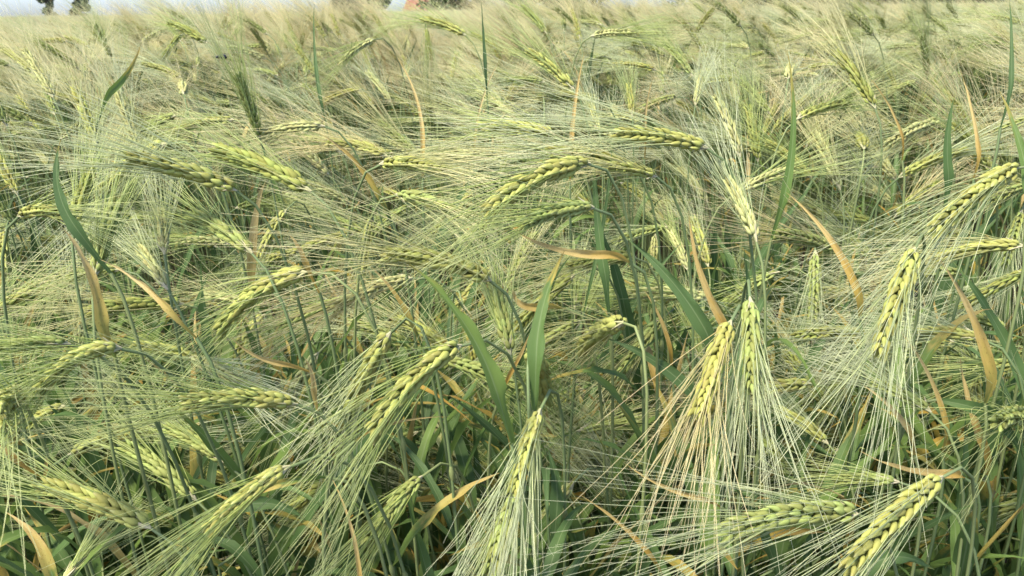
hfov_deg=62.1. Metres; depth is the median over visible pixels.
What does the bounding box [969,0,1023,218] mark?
barley stalk
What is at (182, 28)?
barley stalk
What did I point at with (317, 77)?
barley shoot
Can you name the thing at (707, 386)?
barley stalk
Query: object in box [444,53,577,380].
barley stalk
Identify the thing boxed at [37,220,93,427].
barley stalk
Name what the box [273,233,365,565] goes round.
barley shoot
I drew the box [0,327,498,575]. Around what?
barley stalk
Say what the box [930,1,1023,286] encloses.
barley stalk
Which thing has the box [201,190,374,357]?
barley stalk
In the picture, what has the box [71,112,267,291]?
barley stalk
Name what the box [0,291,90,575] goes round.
barley stalk
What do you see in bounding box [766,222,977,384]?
barley stalk
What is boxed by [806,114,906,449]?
barley stalk
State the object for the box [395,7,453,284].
barley stalk
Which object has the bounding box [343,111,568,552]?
barley stalk
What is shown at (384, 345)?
barley stalk
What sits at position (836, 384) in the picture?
barley stalk
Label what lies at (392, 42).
barley stalk
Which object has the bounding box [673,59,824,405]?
barley stalk
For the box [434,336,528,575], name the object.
barley shoot
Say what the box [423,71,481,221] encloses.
barley stalk
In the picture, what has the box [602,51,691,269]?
barley stalk
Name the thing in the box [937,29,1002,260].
barley stalk
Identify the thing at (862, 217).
barley stalk
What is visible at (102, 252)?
barley stalk
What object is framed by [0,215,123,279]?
barley stalk
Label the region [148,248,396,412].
barley stalk
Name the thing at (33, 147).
barley stalk
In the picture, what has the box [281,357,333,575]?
barley shoot
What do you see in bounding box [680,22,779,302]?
barley stalk
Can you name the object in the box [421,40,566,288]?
barley stalk
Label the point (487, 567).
barley stalk
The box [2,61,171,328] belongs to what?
barley stalk
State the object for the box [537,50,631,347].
barley stalk
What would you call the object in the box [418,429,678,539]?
barley stalk
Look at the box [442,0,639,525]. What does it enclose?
barley stalk
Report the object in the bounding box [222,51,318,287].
barley stalk
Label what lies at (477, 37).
barley stalk
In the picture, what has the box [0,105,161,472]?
barley stalk
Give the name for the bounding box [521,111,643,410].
barley stalk
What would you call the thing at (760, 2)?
broadleaf tree
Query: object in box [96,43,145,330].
barley shoot
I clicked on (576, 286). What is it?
barley stalk
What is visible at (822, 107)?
barley stalk
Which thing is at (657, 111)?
barley stalk
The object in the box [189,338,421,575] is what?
barley stalk
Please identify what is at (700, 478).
barley stalk
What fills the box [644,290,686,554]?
barley shoot
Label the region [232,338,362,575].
barley shoot
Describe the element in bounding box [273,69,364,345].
barley stalk
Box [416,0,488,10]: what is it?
broadleaf tree
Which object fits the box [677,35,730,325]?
barley stalk
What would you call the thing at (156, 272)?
barley stalk
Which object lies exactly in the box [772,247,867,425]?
barley stalk
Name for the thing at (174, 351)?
barley stalk
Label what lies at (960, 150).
barley stalk
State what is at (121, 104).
barley stalk
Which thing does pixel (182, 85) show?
barley stalk
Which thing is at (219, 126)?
barley stalk
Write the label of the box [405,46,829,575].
barley stalk
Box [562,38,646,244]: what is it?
barley stalk
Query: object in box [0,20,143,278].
barley stalk
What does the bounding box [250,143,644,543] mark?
barley stalk
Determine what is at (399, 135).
barley stalk
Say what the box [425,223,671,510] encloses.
barley stalk
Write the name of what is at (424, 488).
barley stalk
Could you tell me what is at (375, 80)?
barley stalk
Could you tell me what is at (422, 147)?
barley shoot
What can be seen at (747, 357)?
barley stalk
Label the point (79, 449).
barley stalk
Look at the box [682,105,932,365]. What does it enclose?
barley stalk
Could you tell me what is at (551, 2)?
broadleaf tree
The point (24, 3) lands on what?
sky
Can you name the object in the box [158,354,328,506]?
barley stalk
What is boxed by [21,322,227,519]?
barley stalk
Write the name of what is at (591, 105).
barley stalk
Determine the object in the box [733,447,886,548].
barley stalk
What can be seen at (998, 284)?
barley stalk
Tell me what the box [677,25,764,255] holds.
barley stalk
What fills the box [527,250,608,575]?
barley shoot
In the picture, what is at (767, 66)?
barley stalk
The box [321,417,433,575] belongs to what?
barley shoot
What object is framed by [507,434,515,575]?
barley shoot
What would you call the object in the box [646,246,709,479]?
barley stalk
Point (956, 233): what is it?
barley stalk
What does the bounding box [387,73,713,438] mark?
barley stalk
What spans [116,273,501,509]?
barley stalk
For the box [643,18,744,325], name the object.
barley stalk
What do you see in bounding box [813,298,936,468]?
barley stalk
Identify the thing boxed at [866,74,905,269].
barley shoot
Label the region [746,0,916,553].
barley stalk
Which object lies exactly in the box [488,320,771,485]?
barley stalk
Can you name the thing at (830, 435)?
barley stalk
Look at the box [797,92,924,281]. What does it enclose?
barley stalk
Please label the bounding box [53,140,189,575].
barley shoot
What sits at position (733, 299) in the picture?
barley stalk
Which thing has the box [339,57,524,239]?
barley stalk
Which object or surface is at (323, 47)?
barley stalk
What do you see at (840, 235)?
barley stalk
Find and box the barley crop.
[0,0,1023,575]
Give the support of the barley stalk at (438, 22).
on the ground
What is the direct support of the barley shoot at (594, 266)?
on the ground
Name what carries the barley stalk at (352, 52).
on the ground
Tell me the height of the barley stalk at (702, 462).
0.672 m
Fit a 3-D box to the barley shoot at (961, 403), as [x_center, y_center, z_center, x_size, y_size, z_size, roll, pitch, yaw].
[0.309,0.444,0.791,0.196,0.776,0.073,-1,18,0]
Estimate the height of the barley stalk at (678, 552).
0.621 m
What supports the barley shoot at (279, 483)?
on the ground
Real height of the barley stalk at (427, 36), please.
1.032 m
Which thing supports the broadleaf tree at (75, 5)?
on the ground
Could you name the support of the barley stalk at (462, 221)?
on the ground
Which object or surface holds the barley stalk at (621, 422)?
on the ground
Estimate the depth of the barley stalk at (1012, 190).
1.01 m
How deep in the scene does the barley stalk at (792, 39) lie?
2.58 m
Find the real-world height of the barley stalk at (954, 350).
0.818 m
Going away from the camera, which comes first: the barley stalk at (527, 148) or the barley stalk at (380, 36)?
the barley stalk at (527, 148)
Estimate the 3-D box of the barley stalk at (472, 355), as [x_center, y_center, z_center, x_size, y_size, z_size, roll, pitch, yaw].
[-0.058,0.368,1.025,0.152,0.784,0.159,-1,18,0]
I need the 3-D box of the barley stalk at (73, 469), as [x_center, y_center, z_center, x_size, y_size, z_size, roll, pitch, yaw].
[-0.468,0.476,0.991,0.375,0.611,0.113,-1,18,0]
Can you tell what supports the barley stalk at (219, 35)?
on the ground
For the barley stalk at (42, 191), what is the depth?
1.67 m
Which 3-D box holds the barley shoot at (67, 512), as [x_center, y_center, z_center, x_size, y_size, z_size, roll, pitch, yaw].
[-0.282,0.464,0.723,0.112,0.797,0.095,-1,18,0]
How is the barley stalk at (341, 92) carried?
on the ground
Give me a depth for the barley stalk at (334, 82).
2.31 m
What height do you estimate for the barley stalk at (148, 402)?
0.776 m
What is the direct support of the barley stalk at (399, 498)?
on the ground
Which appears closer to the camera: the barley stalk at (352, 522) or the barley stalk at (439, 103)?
the barley stalk at (352, 522)
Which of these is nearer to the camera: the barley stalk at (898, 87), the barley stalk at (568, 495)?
the barley stalk at (568, 495)
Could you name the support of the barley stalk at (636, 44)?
on the ground
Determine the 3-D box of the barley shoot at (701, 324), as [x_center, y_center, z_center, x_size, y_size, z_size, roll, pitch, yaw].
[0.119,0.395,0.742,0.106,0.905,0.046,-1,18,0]
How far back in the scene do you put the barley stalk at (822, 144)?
1.15 m
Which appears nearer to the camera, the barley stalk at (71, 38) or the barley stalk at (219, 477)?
the barley stalk at (219, 477)
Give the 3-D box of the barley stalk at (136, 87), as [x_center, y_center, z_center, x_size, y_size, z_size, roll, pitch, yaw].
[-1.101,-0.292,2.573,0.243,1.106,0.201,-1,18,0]
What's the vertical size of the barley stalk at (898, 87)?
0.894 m
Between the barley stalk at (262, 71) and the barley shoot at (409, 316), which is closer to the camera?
the barley shoot at (409, 316)
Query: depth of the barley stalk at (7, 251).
1.12 m
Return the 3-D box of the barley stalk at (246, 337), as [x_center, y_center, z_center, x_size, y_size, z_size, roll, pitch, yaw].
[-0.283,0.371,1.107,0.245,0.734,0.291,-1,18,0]
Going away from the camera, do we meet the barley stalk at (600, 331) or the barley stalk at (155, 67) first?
the barley stalk at (600, 331)
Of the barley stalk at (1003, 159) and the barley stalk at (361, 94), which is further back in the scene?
the barley stalk at (361, 94)
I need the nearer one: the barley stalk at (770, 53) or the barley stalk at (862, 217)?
the barley stalk at (862, 217)
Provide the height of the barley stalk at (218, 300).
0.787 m
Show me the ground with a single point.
(171, 259)
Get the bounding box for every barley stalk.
[0,0,161,340]
[0,2,164,336]
[0,6,114,331]
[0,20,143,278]
[0,42,53,149]
[0,58,71,191]
[0,59,414,527]
[0,60,88,285]
[0,63,173,326]
[0,66,82,251]
[0,73,61,327]
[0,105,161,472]
[0,128,57,330]
[0,139,282,570]
[0,166,92,219]
[0,173,168,575]
[0,209,140,331]
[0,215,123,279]
[0,218,174,322]
[0,220,113,388]
[0,246,249,564]
[0,253,332,424]
[0,268,295,494]
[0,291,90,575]
[0,318,216,575]
[0,323,334,575]
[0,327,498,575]
[0,368,197,575]
[0,401,224,575]
[0,455,242,575]
[1,80,151,572]
[1,466,174,567]
[1,488,163,575]
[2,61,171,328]
[3,80,181,575]
[3,267,100,378]
[5,122,111,335]
[9,367,290,575]
[19,9,140,334]
[20,324,224,549]
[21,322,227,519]
[28,333,309,573]
[33,17,164,332]
[37,6,241,292]
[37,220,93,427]
[38,210,214,317]
[40,454,407,575]
[53,108,364,526]
[56,37,143,381]
[63,14,187,318]
[63,454,184,575]
[64,0,164,266]
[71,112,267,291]
[75,430,240,488]
[77,39,184,311]
[81,353,389,575]
[83,68,428,564]
[85,192,341,575]
[89,195,266,347]
[92,248,461,575]
[106,6,193,319]
[106,107,307,323]
[108,250,332,393]
[111,120,228,575]
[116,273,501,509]
[121,0,264,302]
[126,33,227,273]
[128,65,283,351]
[133,72,317,364]
[143,75,475,543]
[145,305,382,466]
[146,98,279,328]
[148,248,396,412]
[149,421,387,571]
[150,52,227,292]
[151,292,469,575]
[157,40,282,326]
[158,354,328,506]
[161,174,352,317]
[173,7,291,311]
[177,491,414,566]
[179,0,310,443]
[184,144,540,574]
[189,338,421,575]
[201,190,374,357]
[202,201,358,341]
[205,338,550,575]
[210,223,411,332]
[213,243,473,544]
[213,461,436,575]
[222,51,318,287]
[225,133,393,325]
[226,285,498,575]
[237,317,547,575]
[238,89,451,394]
[240,45,417,482]
[249,2,350,281]
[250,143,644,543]
[265,41,378,261]
[265,161,395,350]
[267,142,402,296]
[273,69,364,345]
[275,34,366,195]
[278,204,421,438]
[279,82,373,347]
[281,38,422,215]
[286,82,405,289]
[296,462,589,575]
[299,53,446,308]
[300,253,579,503]
[301,37,398,314]
[315,205,481,328]
[318,430,421,514]
[323,105,614,382]
[328,432,498,516]
[331,53,460,305]
[331,355,652,569]
[338,32,412,246]
[338,137,421,226]
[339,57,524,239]
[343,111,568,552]
[348,0,530,275]
[351,14,433,328]
[352,176,572,555]
[361,2,421,275]
[363,57,453,251]
[369,415,498,513]
[372,185,522,528]
[382,168,645,574]
[382,398,519,574]
[386,72,663,445]
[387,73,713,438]
[387,259,526,407]
[387,268,680,472]
[389,290,502,474]
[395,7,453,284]
[400,188,587,386]
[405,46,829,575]
[412,35,509,185]
[414,24,447,379]
[415,27,497,178]
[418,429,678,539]
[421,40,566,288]
[422,174,529,559]
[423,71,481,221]
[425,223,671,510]
[425,389,567,575]
[426,491,532,575]
[431,316,682,489]
[432,4,511,233]
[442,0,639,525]
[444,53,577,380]
[445,24,477,288]
[448,102,603,300]
[449,47,685,384]
[452,384,625,517]
[458,5,508,263]
[463,467,631,575]
[466,382,683,481]
[469,390,723,575]
[472,13,567,232]
[475,0,546,243]
[479,231,860,538]
[486,435,898,575]
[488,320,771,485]
[490,154,613,422]
[495,307,691,571]
[498,0,558,389]
[498,107,783,575]
[507,239,637,518]
[507,339,618,575]
[513,79,609,289]
[514,378,655,523]
[516,229,680,370]
[519,296,696,575]
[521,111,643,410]
[522,74,674,264]
[535,220,732,316]
[536,304,843,575]
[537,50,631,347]
[540,219,623,553]
[547,34,676,275]
[555,431,789,566]
[561,1,729,320]
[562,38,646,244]
[567,63,617,523]
[577,11,681,308]
[578,89,701,252]
[578,268,859,494]
[580,184,743,289]
[587,43,611,240]
[589,37,660,325]
[593,180,719,277]
[597,351,882,501]
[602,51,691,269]
[602,462,761,575]
[604,365,794,557]
[606,32,675,251]
[614,0,702,282]
[620,222,696,347]
[620,281,814,575]
[624,70,787,261]
[625,50,732,232]
[625,425,816,552]
[628,165,690,275]
[637,112,719,292]
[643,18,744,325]
[646,166,853,441]
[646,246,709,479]
[651,248,955,547]
[652,150,729,383]
[653,68,768,291]
[656,44,755,209]
[658,93,873,562]
[669,275,840,575]
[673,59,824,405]
[675,149,880,324]
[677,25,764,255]
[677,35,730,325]
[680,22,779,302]
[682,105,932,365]
[683,355,858,575]
[686,252,841,488]
[699,42,790,225]
[702,25,956,297]
[703,23,774,272]
[708,45,781,324]
[711,16,782,315]
[718,51,808,220]
[719,190,797,323]
[721,245,922,385]
[728,313,973,411]
[729,219,1022,575]
[732,398,905,514]
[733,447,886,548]
[734,49,890,431]
[734,443,980,575]
[735,233,988,575]
[735,359,906,488]
[737,34,811,264]
[740,7,882,260]
[742,27,834,208]
[742,55,844,472]
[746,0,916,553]
[746,61,828,263]
[748,466,976,575]
[756,178,896,312]
[760,74,871,286]
[762,162,1023,575]
[765,174,887,297]
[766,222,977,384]
[769,21,862,228]
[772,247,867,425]
[774,320,964,575]
[775,280,1023,575]
[783,46,904,251]
[789,186,931,305]
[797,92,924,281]
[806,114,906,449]
[809,149,911,248]
[809,269,1021,387]
[811,116,957,301]
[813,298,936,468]
[815,84,1023,562]
[817,476,1016,565]
[818,106,990,555]
[819,465,1016,575]
[820,79,942,238]
[826,252,1014,496]
[832,22,997,357]
[843,210,986,307]
[848,37,942,226]
[857,21,898,253]
[857,337,1022,500]
[861,338,1023,571]
[861,346,1011,550]
[877,36,961,308]
[878,96,1023,571]
[886,141,1023,345]
[893,0,938,251]
[896,24,985,299]
[900,25,1023,337]
[906,16,1018,288]
[918,373,1023,446]
[919,46,965,289]
[922,270,1012,467]
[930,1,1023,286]
[932,19,980,247]
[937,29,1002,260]
[949,5,1019,308]
[953,204,1023,348]
[954,293,1017,566]
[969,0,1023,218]
[988,28,1023,225]
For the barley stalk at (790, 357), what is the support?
on the ground
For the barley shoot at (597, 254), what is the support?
on the ground
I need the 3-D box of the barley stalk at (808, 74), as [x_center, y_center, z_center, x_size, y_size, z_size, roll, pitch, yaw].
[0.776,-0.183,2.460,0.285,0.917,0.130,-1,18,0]
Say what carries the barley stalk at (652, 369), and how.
on the ground
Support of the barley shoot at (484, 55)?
on the ground
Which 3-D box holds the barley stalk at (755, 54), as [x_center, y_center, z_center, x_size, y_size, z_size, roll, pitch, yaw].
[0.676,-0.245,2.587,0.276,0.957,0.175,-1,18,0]
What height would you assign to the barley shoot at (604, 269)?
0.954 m
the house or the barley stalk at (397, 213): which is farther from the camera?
the house
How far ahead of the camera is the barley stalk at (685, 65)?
1.60 m
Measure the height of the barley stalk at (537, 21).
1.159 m
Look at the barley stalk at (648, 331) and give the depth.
0.82 m
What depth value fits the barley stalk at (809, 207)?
1.23 m
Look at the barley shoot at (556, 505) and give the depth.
0.62 m
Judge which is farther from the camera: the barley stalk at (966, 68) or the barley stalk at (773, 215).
the barley stalk at (966, 68)
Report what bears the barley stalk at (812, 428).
on the ground
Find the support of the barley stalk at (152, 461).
on the ground
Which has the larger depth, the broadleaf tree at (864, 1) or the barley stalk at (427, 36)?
the broadleaf tree at (864, 1)
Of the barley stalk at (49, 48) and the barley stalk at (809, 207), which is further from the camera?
the barley stalk at (49, 48)
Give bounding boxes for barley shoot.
[0,445,95,575]
[7,513,57,575]
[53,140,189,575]
[60,225,202,575]
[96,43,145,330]
[100,259,265,575]
[190,496,304,575]
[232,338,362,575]
[263,475,387,575]
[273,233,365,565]
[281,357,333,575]
[284,14,350,311]
[319,133,436,569]
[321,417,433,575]
[333,481,361,575]
[369,265,461,573]
[398,59,457,487]
[409,264,525,575]
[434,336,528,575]
[452,133,612,519]
[455,3,502,353]
[472,58,519,322]
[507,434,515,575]
[512,229,658,575]
[512,286,678,532]
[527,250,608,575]
[547,448,563,540]
[569,55,623,516]
[579,494,663,575]
[589,237,731,575]
[593,157,689,573]
[608,338,724,575]
[624,462,744,575]
[635,82,651,418]
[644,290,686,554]
[689,218,742,575]
[723,51,795,575]
[732,192,864,575]
[773,398,1023,546]
[842,550,934,575]
[844,92,1023,519]
[859,330,949,575]
[861,384,942,575]
[862,452,980,575]
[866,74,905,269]
[894,96,978,488]
[903,70,980,416]
[911,0,1021,482]
[941,261,996,575]
[949,256,1023,575]
[960,358,992,575]
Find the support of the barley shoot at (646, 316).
on the ground
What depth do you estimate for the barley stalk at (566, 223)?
1.21 m
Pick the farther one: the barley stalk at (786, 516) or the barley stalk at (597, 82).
the barley stalk at (597, 82)
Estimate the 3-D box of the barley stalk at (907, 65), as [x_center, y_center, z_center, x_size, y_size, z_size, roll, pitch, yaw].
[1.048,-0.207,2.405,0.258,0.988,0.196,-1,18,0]
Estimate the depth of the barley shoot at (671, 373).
0.66 m
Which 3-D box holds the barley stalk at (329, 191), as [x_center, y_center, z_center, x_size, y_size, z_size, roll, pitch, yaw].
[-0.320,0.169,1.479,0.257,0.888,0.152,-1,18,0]
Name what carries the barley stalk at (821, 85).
on the ground
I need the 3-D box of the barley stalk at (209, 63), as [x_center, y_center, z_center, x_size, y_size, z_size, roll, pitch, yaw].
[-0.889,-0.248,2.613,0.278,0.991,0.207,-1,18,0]
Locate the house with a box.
[404,0,428,10]
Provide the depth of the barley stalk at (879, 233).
1.20 m
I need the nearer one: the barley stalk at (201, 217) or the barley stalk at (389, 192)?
the barley stalk at (201, 217)
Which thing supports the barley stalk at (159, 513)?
on the ground
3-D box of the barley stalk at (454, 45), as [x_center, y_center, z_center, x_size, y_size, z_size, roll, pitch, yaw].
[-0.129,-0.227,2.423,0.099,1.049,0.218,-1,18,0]
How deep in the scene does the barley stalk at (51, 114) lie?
2.48 m
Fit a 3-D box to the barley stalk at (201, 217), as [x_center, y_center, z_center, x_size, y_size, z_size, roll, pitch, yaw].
[-0.178,0.348,0.760,0.336,0.990,0.168,-1,18,0]
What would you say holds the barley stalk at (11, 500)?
on the ground
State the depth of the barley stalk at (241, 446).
0.92 m
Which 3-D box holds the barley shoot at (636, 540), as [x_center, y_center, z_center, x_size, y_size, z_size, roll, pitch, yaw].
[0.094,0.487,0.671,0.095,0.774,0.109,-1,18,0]
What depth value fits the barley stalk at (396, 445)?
0.89 m
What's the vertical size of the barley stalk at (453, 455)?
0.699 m
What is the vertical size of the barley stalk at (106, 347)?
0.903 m
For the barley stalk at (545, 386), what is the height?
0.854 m
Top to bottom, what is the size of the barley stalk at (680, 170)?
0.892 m
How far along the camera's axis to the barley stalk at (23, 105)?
1.59 m
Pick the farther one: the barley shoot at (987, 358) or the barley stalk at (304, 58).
the barley stalk at (304, 58)
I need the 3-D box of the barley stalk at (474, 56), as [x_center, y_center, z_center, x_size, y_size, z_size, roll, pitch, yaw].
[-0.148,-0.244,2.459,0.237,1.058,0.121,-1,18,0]
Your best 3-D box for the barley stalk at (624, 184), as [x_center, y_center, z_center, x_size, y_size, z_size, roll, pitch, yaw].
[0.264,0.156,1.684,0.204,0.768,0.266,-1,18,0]
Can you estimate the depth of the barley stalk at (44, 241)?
1.29 m
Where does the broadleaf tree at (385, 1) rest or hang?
on the ground
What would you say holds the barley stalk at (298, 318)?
on the ground
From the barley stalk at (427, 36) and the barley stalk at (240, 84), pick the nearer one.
the barley stalk at (240, 84)
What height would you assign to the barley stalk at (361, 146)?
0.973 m
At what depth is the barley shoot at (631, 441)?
0.74 m
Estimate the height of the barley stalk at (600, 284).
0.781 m
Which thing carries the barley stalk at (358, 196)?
on the ground
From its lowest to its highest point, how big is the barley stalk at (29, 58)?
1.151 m
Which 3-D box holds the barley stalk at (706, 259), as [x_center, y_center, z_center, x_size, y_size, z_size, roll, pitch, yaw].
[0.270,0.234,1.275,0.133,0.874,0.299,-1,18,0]
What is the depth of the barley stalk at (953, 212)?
0.58 m
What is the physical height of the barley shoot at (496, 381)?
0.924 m
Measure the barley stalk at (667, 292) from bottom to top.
0.854 m
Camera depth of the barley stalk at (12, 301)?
0.85 m
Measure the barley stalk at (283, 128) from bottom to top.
0.996 m
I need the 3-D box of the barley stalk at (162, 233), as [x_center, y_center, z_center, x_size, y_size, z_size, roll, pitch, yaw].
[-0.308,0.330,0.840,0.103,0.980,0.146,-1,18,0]
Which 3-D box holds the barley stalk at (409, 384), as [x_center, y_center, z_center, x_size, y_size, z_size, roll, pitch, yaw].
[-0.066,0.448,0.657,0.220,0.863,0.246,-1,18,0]
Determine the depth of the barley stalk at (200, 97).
1.88 m
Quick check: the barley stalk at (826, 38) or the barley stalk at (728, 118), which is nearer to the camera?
the barley stalk at (728, 118)
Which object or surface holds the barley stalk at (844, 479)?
on the ground
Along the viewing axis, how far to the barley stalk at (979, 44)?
1.68 m
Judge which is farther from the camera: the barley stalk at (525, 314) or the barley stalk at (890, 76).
the barley stalk at (890, 76)
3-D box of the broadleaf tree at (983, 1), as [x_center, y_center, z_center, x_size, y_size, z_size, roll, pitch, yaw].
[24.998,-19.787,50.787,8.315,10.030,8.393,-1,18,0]
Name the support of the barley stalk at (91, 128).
on the ground
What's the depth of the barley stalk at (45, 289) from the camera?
1.02 m
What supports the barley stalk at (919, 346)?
on the ground
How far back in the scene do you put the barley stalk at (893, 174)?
1.12 m
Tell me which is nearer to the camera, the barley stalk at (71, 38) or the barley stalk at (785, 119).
the barley stalk at (785, 119)
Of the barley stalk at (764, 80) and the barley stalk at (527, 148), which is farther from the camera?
the barley stalk at (764, 80)
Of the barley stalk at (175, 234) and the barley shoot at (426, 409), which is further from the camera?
the barley stalk at (175, 234)
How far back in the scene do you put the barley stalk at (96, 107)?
1.19 m
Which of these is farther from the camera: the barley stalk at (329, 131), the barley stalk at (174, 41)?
the barley stalk at (174, 41)
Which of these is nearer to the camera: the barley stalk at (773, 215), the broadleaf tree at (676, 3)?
the barley stalk at (773, 215)
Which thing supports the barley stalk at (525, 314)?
on the ground
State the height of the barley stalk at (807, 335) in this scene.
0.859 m
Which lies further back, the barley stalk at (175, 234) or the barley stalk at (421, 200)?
the barley stalk at (175, 234)
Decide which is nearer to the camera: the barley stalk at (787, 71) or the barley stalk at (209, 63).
the barley stalk at (787, 71)
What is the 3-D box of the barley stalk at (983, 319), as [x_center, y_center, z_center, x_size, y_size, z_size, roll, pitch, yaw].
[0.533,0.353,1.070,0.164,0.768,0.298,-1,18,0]
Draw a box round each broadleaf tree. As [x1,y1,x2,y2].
[67,0,90,16]
[329,0,391,10]
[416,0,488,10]
[501,0,602,8]
[658,0,734,7]
[738,0,831,6]
[831,0,883,3]
[867,0,1002,4]
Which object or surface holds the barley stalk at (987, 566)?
on the ground
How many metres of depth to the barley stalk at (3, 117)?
1.13 m
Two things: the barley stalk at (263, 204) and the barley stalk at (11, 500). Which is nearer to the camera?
the barley stalk at (11, 500)
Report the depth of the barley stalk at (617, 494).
0.79 m
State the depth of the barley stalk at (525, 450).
0.51 m
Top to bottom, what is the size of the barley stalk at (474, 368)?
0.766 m
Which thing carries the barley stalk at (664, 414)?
on the ground
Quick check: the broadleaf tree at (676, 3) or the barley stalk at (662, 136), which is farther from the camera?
the broadleaf tree at (676, 3)
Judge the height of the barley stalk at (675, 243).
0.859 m
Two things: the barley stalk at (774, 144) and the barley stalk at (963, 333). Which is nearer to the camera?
the barley stalk at (963, 333)
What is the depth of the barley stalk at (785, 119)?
1.44 m
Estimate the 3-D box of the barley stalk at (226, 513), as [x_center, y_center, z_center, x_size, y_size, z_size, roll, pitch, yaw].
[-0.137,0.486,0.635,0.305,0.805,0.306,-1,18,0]
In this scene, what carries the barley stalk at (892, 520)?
on the ground
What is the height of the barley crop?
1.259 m
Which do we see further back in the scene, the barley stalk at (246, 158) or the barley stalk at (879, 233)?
the barley stalk at (879, 233)
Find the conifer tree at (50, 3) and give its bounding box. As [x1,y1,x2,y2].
[36,0,57,15]
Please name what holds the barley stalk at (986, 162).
on the ground
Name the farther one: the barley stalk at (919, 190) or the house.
the house
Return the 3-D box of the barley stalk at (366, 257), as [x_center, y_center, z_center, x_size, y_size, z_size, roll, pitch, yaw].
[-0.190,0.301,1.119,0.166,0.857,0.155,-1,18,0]
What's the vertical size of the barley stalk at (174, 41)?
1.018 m
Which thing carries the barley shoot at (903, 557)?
on the ground
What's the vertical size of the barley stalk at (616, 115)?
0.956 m
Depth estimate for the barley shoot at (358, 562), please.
0.56 m
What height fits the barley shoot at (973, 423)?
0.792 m
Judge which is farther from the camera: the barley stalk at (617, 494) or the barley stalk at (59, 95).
the barley stalk at (59, 95)
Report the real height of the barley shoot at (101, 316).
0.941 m
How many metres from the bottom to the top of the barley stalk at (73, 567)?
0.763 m
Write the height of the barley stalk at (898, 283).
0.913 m
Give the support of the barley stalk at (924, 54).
on the ground
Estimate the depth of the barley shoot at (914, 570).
0.63 m
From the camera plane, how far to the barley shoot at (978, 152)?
0.87 m
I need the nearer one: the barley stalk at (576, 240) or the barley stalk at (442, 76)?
the barley stalk at (576, 240)
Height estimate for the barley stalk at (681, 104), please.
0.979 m
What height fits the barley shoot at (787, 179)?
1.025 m
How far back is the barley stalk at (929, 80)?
1.86 m
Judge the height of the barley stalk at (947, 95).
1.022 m
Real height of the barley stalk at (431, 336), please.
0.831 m
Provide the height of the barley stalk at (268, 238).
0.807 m
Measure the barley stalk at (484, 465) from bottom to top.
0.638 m
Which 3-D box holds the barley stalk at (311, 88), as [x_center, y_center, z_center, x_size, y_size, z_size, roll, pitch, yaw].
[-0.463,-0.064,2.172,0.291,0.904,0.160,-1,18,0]
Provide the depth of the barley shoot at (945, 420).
0.63 m
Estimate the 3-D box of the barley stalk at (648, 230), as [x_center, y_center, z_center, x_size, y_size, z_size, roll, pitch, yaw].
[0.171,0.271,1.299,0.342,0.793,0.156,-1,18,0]
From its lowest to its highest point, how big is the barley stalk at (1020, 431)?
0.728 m
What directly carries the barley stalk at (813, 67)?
on the ground
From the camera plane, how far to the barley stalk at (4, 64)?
1.97 m
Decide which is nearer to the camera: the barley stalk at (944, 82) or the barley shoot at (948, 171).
the barley shoot at (948, 171)
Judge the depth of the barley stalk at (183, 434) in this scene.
0.67 m
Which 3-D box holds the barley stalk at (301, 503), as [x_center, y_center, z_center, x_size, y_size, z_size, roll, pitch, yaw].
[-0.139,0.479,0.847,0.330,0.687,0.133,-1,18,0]
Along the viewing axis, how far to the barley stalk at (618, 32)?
1.29 m
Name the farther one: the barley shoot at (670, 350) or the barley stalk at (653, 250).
the barley stalk at (653, 250)
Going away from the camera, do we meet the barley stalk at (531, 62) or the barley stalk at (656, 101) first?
the barley stalk at (656, 101)
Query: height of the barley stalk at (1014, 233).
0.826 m
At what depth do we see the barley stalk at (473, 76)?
2.08 m
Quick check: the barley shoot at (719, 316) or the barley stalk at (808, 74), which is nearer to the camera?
the barley shoot at (719, 316)
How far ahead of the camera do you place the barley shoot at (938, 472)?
0.60 m
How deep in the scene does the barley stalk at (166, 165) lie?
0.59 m
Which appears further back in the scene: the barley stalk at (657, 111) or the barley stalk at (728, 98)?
the barley stalk at (657, 111)
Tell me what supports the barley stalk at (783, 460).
on the ground
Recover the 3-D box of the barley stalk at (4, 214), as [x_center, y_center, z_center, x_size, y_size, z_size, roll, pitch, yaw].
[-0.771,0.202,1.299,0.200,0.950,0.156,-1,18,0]
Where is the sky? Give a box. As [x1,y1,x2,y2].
[0,0,1012,16]
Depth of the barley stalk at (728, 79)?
1.61 m
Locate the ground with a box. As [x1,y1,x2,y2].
[11,115,1021,575]
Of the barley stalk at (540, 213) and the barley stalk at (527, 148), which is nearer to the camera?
the barley stalk at (540, 213)
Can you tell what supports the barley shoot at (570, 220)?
on the ground
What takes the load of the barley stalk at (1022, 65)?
on the ground
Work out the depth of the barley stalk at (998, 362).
0.78 m
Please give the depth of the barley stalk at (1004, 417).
0.62 m
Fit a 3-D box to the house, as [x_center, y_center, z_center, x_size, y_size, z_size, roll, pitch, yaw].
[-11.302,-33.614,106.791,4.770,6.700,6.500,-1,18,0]
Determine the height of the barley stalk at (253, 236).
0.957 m
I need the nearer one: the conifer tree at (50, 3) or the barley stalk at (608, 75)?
the barley stalk at (608, 75)
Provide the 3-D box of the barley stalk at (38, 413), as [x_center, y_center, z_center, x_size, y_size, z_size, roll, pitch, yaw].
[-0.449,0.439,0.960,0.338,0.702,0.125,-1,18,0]
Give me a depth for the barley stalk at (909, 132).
1.06 m
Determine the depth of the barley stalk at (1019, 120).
1.04 m
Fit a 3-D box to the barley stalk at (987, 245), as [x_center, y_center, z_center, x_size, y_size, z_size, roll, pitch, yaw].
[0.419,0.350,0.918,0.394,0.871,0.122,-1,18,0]
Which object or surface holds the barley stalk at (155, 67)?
on the ground

